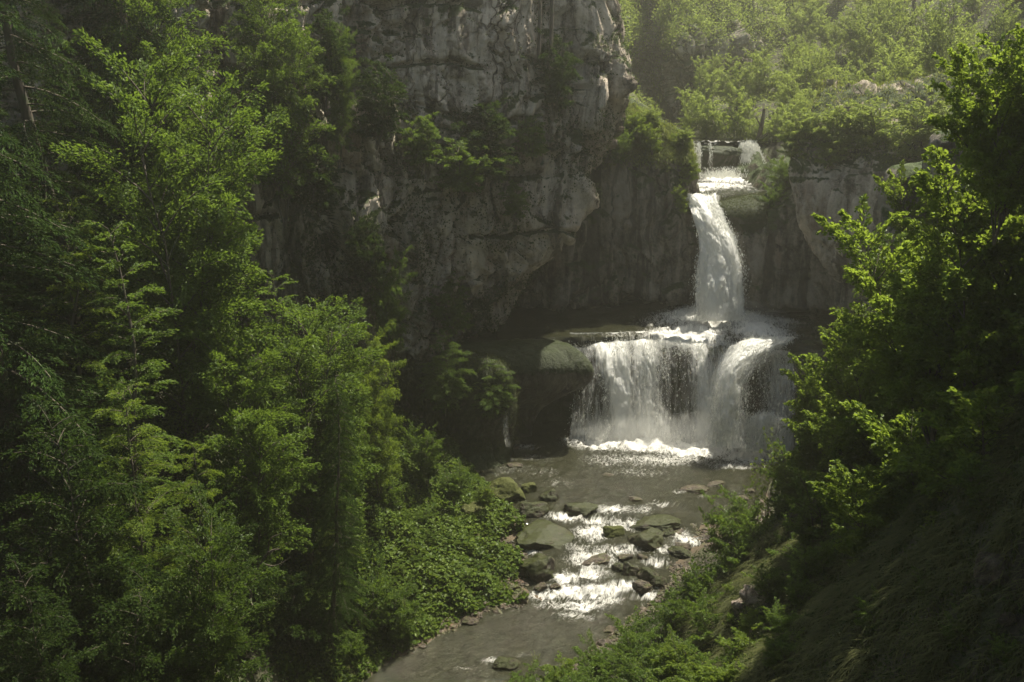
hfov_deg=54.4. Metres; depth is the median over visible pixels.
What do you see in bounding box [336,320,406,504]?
maple tree
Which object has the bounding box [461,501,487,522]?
boulder
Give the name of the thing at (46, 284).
broadleaf tree
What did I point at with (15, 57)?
fir tree
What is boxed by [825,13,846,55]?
shrub
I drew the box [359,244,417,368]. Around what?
bush
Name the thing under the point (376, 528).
bush
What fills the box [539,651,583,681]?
bush
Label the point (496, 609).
gravel
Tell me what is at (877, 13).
shrub
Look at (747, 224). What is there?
mossy knob
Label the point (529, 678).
bush
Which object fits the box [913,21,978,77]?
shrub
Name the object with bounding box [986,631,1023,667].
bush
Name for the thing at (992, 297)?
hazel bush
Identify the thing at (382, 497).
bush
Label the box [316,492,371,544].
bush
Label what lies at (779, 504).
bush
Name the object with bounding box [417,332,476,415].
bush
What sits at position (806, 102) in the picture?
shrub
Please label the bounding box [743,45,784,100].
shrub
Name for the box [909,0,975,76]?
shrub
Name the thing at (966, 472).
bush
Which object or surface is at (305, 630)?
bush
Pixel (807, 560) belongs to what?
bush
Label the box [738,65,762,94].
shrub
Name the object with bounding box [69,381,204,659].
beech tree
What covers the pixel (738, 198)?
knob moss
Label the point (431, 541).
bush
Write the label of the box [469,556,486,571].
bush
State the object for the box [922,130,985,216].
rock
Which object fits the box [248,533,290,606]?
dead branch
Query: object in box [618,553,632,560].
boulder
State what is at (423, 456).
bush
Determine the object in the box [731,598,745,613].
rock
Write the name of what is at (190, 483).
beech tree
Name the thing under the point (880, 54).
shrub
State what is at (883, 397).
hazel bush
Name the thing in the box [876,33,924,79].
shrub
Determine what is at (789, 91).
shrub
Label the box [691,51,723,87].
shrub
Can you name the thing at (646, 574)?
boulder
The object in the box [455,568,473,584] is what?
bush
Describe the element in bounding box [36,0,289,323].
fir tree
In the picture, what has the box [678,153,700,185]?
bush
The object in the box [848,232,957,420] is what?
hazel bush
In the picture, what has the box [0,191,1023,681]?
ground
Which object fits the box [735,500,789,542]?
bush
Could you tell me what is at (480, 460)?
rock column
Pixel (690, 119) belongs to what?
shrub
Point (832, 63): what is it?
shrub
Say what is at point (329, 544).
bush
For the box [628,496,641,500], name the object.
boulder
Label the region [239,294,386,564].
maple tree
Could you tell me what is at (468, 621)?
boulder
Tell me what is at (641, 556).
boulder
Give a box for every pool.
[496,299,833,359]
[688,176,766,206]
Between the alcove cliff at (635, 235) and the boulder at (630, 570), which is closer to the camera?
the boulder at (630, 570)
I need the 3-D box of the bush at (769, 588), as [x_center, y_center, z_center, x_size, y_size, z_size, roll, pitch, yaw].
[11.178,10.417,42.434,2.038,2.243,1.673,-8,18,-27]
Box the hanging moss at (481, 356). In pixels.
[388,347,520,453]
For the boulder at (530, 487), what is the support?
in the river
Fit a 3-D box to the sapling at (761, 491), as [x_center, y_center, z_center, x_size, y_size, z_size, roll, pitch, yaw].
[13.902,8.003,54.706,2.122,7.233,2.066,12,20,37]
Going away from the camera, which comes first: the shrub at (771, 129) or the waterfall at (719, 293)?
the waterfall at (719, 293)
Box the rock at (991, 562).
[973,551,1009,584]
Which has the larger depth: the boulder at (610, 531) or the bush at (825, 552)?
the boulder at (610, 531)
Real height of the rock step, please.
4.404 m
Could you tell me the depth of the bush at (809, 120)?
81.39 m
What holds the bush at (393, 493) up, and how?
on the ground at (1016, 629)
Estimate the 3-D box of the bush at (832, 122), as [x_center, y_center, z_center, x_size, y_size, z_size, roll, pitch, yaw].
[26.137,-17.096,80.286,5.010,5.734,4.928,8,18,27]
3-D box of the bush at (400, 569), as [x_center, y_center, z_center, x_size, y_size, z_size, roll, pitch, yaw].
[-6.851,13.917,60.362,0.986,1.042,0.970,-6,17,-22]
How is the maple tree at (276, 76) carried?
on the cliff at (578, 18)
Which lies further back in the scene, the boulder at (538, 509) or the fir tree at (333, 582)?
the boulder at (538, 509)
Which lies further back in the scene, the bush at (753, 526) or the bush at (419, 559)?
the bush at (419, 559)
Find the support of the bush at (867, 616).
on the ground at (1016, 629)
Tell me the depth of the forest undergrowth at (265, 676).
51.82 m
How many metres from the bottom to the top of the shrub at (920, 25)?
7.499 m
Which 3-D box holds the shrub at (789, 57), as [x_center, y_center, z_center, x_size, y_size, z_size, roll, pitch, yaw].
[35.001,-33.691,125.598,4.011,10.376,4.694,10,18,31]
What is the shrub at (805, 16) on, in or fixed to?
on the ground at (770, 152)
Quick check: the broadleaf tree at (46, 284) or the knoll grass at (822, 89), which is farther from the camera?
the knoll grass at (822, 89)
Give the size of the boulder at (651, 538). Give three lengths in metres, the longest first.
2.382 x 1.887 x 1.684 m
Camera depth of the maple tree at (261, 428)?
47.34 m
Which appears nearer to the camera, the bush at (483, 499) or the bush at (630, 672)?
the bush at (630, 672)
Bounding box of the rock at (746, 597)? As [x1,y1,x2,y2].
[739,584,762,606]
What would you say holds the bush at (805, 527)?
on the ground at (1016, 629)
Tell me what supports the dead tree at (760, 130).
on the rock step
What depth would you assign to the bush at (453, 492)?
67.11 m
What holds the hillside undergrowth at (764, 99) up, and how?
on the ground at (770, 152)
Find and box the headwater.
[662,119,778,142]
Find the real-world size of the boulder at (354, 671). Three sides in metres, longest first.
1.974 x 1.827 x 1.617 m
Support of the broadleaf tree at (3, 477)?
on the ground at (1016, 629)
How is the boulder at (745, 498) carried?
in the river
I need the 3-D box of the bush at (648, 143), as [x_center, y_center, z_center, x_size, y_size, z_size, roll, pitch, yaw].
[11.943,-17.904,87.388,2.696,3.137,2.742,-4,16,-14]
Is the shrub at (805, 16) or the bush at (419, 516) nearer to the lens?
the bush at (419, 516)
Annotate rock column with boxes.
[391,352,516,471]
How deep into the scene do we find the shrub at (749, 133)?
105.03 m
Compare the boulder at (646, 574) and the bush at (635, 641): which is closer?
the bush at (635, 641)
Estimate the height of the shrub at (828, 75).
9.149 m
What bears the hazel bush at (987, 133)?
on the ground at (1016, 629)
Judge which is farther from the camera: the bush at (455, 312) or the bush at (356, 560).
the bush at (455, 312)
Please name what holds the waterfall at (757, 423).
on the rock shelf
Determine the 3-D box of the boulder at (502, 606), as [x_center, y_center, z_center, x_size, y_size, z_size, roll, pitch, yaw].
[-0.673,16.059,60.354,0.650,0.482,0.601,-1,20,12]
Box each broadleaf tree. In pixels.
[0,206,79,359]
[0,322,97,529]
[0,393,162,681]
[0,552,94,681]
[35,474,160,647]
[62,298,130,406]
[69,563,205,681]
[164,285,240,450]
[165,120,273,349]
[193,472,289,657]
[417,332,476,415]
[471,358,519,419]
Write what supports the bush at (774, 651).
on the ground at (1016, 629)
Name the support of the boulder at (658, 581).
in the river
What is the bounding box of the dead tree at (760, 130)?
[756,109,767,140]
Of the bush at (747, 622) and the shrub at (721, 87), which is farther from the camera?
the shrub at (721, 87)
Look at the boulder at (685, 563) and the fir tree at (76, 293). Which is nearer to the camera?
the fir tree at (76, 293)
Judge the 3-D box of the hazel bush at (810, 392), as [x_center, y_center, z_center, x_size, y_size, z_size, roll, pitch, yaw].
[16.473,4.703,51.205,4.202,8.198,4.974,-14,21,-41]
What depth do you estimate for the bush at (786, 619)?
33.61 m
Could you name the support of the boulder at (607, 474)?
in the river
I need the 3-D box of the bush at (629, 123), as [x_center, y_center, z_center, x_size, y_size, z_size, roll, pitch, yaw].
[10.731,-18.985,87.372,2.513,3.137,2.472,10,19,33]
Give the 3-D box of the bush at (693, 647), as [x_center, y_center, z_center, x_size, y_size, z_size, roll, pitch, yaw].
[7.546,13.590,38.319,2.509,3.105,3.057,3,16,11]
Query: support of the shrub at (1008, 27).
on the ground at (770, 152)
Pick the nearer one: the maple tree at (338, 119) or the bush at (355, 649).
the bush at (355, 649)
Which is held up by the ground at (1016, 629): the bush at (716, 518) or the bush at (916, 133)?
the bush at (716, 518)
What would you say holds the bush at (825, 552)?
on the ground at (1016, 629)
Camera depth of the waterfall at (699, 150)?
101.53 m
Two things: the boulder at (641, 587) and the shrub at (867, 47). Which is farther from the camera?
the shrub at (867, 47)
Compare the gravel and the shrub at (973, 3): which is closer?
the gravel
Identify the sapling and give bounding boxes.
[651,97,662,127]
[743,426,784,523]
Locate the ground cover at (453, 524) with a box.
[234,368,548,681]
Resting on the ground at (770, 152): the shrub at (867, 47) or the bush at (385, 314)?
the shrub at (867, 47)
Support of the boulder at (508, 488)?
in the river
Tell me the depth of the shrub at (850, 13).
130.37 m
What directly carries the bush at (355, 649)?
on the ground at (1016, 629)
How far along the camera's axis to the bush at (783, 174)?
88.74 m
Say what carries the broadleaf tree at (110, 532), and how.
on the ground at (1016, 629)
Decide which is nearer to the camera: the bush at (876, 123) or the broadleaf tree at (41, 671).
the broadleaf tree at (41, 671)
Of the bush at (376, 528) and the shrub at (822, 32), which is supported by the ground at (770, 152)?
the shrub at (822, 32)
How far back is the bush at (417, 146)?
69.56 m
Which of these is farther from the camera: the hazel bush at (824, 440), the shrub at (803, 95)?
the shrub at (803, 95)
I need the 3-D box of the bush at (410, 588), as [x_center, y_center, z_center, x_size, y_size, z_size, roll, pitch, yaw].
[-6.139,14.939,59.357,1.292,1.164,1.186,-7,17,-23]
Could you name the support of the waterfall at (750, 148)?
attached to the rock step
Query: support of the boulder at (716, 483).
in the river
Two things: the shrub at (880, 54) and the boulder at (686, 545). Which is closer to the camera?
the boulder at (686, 545)
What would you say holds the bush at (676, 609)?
on the ground at (1016, 629)
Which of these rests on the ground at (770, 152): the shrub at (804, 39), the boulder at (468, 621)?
the shrub at (804, 39)
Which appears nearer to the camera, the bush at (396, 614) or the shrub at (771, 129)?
the bush at (396, 614)
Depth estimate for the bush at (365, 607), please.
54.99 m
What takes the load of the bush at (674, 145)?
on the ground at (770, 152)
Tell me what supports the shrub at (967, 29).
on the ground at (770, 152)
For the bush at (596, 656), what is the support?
on the ground at (1016, 629)
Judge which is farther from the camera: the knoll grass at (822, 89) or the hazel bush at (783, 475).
the knoll grass at (822, 89)
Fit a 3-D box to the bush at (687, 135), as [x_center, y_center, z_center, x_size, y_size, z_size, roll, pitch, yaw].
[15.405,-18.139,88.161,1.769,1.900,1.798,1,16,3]
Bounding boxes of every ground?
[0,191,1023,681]
[630,0,1023,190]
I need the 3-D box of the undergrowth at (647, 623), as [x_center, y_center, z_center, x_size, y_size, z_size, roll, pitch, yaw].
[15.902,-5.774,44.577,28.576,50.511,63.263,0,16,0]
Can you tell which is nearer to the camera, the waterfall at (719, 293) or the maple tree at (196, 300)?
the maple tree at (196, 300)
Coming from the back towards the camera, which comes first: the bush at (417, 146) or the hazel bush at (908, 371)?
the bush at (417, 146)
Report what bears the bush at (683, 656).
on the ground at (1016, 629)
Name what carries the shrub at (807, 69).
on the ground at (770, 152)
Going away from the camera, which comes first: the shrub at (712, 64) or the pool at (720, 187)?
the pool at (720, 187)
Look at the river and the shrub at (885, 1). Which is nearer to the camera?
the river
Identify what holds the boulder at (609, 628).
on the ground at (1016, 629)
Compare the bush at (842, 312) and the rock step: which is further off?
the rock step
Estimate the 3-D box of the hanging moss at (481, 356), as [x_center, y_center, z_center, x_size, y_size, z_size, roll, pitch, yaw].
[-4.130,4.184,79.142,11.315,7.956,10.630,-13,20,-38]
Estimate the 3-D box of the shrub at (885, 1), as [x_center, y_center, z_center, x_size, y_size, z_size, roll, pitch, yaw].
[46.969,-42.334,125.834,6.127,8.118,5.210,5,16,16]
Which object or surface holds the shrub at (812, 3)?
on the ground at (770, 152)
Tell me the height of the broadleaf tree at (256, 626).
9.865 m
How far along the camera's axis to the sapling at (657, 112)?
88.68 m
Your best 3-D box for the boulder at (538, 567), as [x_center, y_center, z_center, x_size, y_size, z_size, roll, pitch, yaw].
[1.586,14.492,63.072,2.558,2.025,2.368,1,13,14]
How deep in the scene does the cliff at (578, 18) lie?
72.96 m
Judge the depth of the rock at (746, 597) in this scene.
44.32 m
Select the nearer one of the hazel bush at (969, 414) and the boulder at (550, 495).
the hazel bush at (969, 414)
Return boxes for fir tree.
[0,0,169,379]
[0,2,154,535]
[0,189,47,401]
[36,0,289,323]
[38,0,227,330]
[303,373,377,660]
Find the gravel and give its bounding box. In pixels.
[369,445,773,670]
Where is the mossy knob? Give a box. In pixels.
[719,195,805,312]
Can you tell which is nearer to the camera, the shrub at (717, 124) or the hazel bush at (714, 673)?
the hazel bush at (714, 673)
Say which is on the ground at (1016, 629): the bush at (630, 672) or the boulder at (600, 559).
the bush at (630, 672)
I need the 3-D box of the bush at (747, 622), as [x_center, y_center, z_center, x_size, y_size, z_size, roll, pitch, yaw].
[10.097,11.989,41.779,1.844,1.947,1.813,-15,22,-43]
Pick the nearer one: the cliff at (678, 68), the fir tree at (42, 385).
the fir tree at (42, 385)
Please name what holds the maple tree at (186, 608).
on the ground at (1016, 629)
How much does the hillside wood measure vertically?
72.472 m
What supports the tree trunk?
on the ground at (770, 152)
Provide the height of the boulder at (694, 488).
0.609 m
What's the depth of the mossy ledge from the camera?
79.28 m
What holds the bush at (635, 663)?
on the ground at (1016, 629)
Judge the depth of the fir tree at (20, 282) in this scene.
44.77 m
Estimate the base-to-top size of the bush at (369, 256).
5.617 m
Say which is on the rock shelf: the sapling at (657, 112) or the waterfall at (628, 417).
the waterfall at (628, 417)
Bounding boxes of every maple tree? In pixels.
[49,27,290,482]
[63,0,229,343]
[121,483,286,681]
[167,326,321,625]
[219,0,337,227]
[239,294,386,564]
[291,315,372,498]
[318,17,360,169]
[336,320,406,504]
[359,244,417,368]
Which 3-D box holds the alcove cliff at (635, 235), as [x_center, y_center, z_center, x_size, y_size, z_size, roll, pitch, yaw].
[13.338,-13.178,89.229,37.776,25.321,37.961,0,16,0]
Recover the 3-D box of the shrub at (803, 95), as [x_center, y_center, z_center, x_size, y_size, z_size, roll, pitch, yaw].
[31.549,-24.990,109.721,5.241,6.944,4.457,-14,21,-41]
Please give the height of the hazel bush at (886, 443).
8.186 m
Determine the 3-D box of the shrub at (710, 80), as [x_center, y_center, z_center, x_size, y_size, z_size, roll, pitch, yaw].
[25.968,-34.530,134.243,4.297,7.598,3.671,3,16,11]
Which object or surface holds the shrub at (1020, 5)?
on the ground at (770, 152)
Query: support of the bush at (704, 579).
on the ground at (1016, 629)
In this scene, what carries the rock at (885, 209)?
on the ground at (1016, 629)
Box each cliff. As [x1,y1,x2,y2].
[0,0,637,404]
[515,98,925,317]
[618,0,804,118]
[788,71,1005,318]
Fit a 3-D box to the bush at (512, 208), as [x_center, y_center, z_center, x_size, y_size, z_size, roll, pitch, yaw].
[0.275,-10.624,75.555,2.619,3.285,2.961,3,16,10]
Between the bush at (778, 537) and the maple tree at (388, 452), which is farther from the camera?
the maple tree at (388, 452)
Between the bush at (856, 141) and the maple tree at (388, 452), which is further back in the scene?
the bush at (856, 141)
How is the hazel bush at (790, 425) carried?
on the ground at (1016, 629)
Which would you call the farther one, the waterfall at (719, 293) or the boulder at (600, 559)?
the waterfall at (719, 293)
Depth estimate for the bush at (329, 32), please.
62.63 m
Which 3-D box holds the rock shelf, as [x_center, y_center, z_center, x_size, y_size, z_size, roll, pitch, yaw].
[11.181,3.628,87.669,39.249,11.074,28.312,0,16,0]
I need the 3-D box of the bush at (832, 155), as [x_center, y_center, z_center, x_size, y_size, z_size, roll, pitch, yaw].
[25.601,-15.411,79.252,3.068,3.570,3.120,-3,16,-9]
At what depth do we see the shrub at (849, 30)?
126.56 m
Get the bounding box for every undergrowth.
[0,182,398,681]
[625,0,1023,144]
[627,56,1023,681]
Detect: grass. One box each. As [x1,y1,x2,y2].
[591,100,700,175]
[785,70,991,167]
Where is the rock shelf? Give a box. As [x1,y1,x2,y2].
[435,296,853,435]
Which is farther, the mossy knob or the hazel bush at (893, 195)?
the mossy knob
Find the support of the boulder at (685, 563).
in the river
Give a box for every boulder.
[341,661,360,677]
[460,616,478,625]
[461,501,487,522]
[484,477,525,500]
[492,656,520,670]
[497,603,505,608]
[507,462,522,466]
[516,519,574,549]
[518,553,554,582]
[519,501,548,517]
[521,482,536,492]
[534,582,546,591]
[539,488,558,501]
[549,583,560,588]
[564,503,598,516]
[581,553,610,565]
[603,472,612,476]
[603,525,624,538]
[603,625,616,632]
[611,562,622,571]
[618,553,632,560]
[622,561,639,575]
[627,527,663,549]
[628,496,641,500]
[632,579,651,594]
[635,514,680,531]
[637,554,647,559]
[637,567,658,581]
[651,576,667,587]
[662,527,674,536]
[667,545,691,557]
[675,542,691,549]
[679,484,708,493]
[683,561,698,566]
[707,480,724,486]
[735,495,748,500]
[742,488,755,492]
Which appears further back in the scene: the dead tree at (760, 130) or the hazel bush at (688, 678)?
the dead tree at (760, 130)
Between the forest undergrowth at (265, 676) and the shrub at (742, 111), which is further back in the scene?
the shrub at (742, 111)
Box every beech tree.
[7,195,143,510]
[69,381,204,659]
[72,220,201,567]
[151,439,232,679]
[236,267,326,563]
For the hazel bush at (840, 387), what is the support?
on the ground at (1016, 629)
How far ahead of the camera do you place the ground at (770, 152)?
120.50 m
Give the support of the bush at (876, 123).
on the cliff at (830, 191)
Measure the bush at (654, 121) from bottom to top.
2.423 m
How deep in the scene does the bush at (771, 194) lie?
86.55 m
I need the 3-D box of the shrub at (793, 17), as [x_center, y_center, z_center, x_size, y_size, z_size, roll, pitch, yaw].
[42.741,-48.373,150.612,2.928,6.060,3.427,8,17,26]
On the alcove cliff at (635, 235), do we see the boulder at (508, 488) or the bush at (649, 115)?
the bush at (649, 115)
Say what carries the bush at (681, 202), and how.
on the alcove cliff at (635, 235)
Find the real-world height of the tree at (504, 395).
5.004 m
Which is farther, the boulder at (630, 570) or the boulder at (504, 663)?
the boulder at (630, 570)
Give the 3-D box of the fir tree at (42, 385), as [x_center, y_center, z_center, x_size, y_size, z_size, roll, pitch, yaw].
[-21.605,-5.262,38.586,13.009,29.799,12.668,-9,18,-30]
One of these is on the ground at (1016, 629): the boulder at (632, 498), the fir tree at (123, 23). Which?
the fir tree at (123, 23)
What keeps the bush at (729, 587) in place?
on the ground at (1016, 629)
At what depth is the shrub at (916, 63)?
103.28 m
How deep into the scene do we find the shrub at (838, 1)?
151.35 m
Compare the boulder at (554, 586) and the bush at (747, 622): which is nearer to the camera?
the bush at (747, 622)
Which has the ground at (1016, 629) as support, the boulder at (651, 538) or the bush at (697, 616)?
the bush at (697, 616)
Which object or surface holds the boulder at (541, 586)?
in the river
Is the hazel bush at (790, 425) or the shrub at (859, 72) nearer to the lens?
the hazel bush at (790, 425)
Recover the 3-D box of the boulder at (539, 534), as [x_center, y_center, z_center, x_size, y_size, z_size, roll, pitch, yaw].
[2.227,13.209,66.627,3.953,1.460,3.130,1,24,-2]
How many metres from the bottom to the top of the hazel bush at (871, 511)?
5.382 m
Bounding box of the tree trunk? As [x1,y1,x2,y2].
[912,0,915,27]
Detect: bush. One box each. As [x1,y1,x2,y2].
[269,570,333,659]
[281,131,345,216]
[291,6,354,113]
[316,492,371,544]
[318,531,334,549]
[323,552,397,646]
[333,621,368,668]
[342,208,386,289]
[348,544,364,562]
[351,53,409,149]
[356,567,425,647]
[369,519,383,533]
[371,470,408,510]
[371,490,387,503]
[391,561,405,579]
[396,111,442,170]
[398,419,445,486]
[400,582,418,597]
[404,541,419,558]
[411,551,424,563]
[413,505,438,524]
[420,271,473,338]
[422,526,440,538]
[426,534,438,546]
[428,137,503,198]
[434,457,474,505]
[441,96,519,188]
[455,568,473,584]
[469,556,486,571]
[470,484,496,507]
[498,180,530,221]
[508,659,553,681]
[510,114,548,160]
[535,28,583,117]
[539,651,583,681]
[556,646,614,681]
[573,629,629,681]
[604,605,665,670]
[605,635,670,681]
[610,128,636,168]
[611,654,649,680]
[622,107,647,142]
[635,120,663,154]
[636,106,661,127]
[638,107,658,126]
[643,623,712,680]
[644,663,708,681]
[651,573,718,636]
[668,126,691,154]
[670,180,689,216]
[676,554,735,604]
[676,640,734,678]
[677,126,695,145]
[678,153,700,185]
[682,583,746,649]
[689,659,753,681]
[698,481,766,556]
[708,514,786,575]
[715,622,764,664]
[719,571,748,604]
[731,606,771,637]
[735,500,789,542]
[747,560,796,604]
[758,438,795,515]
[759,181,788,210]
[759,596,804,637]
[760,617,806,676]
[764,156,790,189]
[766,512,801,556]
[769,457,817,499]
[774,107,820,156]
[777,449,844,552]
[779,352,851,472]
[781,398,826,469]
[783,540,833,582]
[784,566,826,610]
[788,101,826,155]
[797,310,888,471]
[800,409,882,528]
[804,93,867,153]
[806,459,921,566]
[811,193,1011,447]
[813,125,852,169]
[815,533,849,567]
[818,288,879,377]
[835,399,944,512]
[840,97,894,157]
[843,89,906,154]
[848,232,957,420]
[853,584,885,635]
[868,385,910,442]
[872,159,990,271]
[879,83,961,160]
[891,144,1023,409]
[891,266,1023,537]
[922,23,1023,244]
[949,448,1018,512]
[955,77,1017,214]
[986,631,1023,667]
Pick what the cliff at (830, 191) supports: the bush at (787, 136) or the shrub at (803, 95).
the bush at (787, 136)
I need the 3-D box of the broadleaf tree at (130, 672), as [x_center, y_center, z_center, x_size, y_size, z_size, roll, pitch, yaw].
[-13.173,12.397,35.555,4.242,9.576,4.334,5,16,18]
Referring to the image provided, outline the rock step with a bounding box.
[694,141,770,173]
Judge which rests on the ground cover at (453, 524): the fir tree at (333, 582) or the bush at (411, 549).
the bush at (411, 549)
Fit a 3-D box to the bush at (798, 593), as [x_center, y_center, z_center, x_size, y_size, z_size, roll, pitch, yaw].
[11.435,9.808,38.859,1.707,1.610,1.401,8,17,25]
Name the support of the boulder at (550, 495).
in the river
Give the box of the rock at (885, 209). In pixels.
[878,161,985,246]
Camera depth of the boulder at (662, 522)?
67.74 m
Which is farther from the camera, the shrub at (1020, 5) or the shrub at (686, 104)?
the shrub at (686, 104)
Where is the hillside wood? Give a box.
[619,0,805,112]
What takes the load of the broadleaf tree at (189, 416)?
on the ground at (1016, 629)
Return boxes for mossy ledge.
[437,336,593,436]
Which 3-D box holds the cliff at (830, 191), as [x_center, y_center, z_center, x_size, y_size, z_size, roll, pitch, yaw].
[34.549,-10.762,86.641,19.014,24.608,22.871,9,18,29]
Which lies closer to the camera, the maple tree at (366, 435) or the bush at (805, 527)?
the bush at (805, 527)
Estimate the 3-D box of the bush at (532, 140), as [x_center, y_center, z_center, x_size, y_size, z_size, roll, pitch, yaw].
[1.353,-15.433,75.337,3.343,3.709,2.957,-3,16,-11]
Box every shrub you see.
[676,83,711,133]
[680,105,697,133]
[690,56,719,109]
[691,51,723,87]
[691,87,729,142]
[698,116,714,142]
[714,64,736,99]
[720,53,756,104]
[723,83,761,141]
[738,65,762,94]
[740,114,766,140]
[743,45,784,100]
[752,95,804,146]
[755,41,773,70]
[772,32,807,100]
[773,67,808,114]
[773,83,818,122]
[775,44,830,103]
[785,1,804,39]
[786,27,815,56]
[789,0,829,41]
[794,0,813,10]
[796,93,816,116]
[797,38,833,100]
[801,40,836,74]
[805,0,829,15]
[809,8,840,50]
[810,39,842,87]
[824,60,854,87]
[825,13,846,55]
[832,0,847,8]
[833,0,873,48]
[835,56,873,86]
[840,6,872,54]
[842,0,886,79]
[861,41,915,85]
[866,0,905,26]
[869,0,900,41]
[874,0,924,75]
[875,40,907,74]
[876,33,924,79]
[895,25,948,77]
[908,1,950,46]
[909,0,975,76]
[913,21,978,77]
[931,37,995,73]
[946,17,981,52]
[962,0,985,17]
[988,0,1023,57]
[1009,0,1023,10]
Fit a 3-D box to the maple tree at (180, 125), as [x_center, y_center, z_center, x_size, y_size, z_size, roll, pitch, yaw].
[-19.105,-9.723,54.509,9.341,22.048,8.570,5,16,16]
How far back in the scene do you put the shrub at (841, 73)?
103.95 m
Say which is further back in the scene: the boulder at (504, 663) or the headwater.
the headwater
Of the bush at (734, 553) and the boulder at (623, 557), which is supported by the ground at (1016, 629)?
the bush at (734, 553)
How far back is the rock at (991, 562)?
21.79 m
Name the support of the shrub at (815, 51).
on the ground at (770, 152)
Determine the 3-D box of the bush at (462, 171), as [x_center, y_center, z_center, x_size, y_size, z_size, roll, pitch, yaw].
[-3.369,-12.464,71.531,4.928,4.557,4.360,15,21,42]
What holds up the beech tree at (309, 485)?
on the ground at (1016, 629)
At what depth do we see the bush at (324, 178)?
63.33 m
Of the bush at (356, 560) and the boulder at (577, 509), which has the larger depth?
the boulder at (577, 509)
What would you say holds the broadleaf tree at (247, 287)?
on the ground at (1016, 629)
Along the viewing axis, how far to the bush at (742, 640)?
39.48 m
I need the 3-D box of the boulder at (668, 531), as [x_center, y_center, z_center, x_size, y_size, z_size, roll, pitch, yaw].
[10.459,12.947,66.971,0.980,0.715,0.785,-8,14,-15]
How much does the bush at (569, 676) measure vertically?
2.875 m
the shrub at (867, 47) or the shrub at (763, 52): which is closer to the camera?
the shrub at (867, 47)
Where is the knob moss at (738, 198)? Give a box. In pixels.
[717,191,771,223]
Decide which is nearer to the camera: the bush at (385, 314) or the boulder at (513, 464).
the bush at (385, 314)
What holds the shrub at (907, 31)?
on the ground at (770, 152)
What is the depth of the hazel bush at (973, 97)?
40.75 m
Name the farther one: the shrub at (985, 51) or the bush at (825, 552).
the shrub at (985, 51)
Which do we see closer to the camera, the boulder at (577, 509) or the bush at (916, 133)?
the boulder at (577, 509)
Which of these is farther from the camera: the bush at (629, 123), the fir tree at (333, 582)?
the bush at (629, 123)
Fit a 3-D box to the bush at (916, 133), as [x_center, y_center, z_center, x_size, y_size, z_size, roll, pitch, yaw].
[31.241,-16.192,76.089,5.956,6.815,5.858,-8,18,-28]
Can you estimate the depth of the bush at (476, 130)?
72.32 m
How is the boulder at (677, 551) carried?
in the river
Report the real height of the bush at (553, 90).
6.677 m
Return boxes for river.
[363,421,797,681]
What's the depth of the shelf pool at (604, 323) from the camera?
85.85 m
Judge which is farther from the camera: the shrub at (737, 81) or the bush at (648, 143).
the shrub at (737, 81)
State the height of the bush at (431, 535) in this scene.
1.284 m
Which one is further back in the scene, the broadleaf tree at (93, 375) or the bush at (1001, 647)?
the broadleaf tree at (93, 375)
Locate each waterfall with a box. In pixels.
[565,331,797,455]
[667,192,780,323]
[693,141,716,178]
[699,140,766,178]
[734,409,787,452]
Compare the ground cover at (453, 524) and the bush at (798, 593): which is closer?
the bush at (798, 593)
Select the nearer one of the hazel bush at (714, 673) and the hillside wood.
the hazel bush at (714, 673)
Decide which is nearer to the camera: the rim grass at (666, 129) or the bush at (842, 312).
the bush at (842, 312)
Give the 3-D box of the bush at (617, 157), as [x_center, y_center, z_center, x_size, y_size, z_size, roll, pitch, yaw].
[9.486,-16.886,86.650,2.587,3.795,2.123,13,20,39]
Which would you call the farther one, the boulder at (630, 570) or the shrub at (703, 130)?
the shrub at (703, 130)
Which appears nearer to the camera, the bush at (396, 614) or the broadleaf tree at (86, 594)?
the broadleaf tree at (86, 594)
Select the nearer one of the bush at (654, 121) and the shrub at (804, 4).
the bush at (654, 121)
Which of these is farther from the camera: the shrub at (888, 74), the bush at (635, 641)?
the shrub at (888, 74)
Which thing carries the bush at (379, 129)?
on the cliff at (578, 18)
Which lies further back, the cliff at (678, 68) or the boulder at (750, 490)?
the cliff at (678, 68)
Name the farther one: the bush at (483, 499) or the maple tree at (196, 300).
the bush at (483, 499)

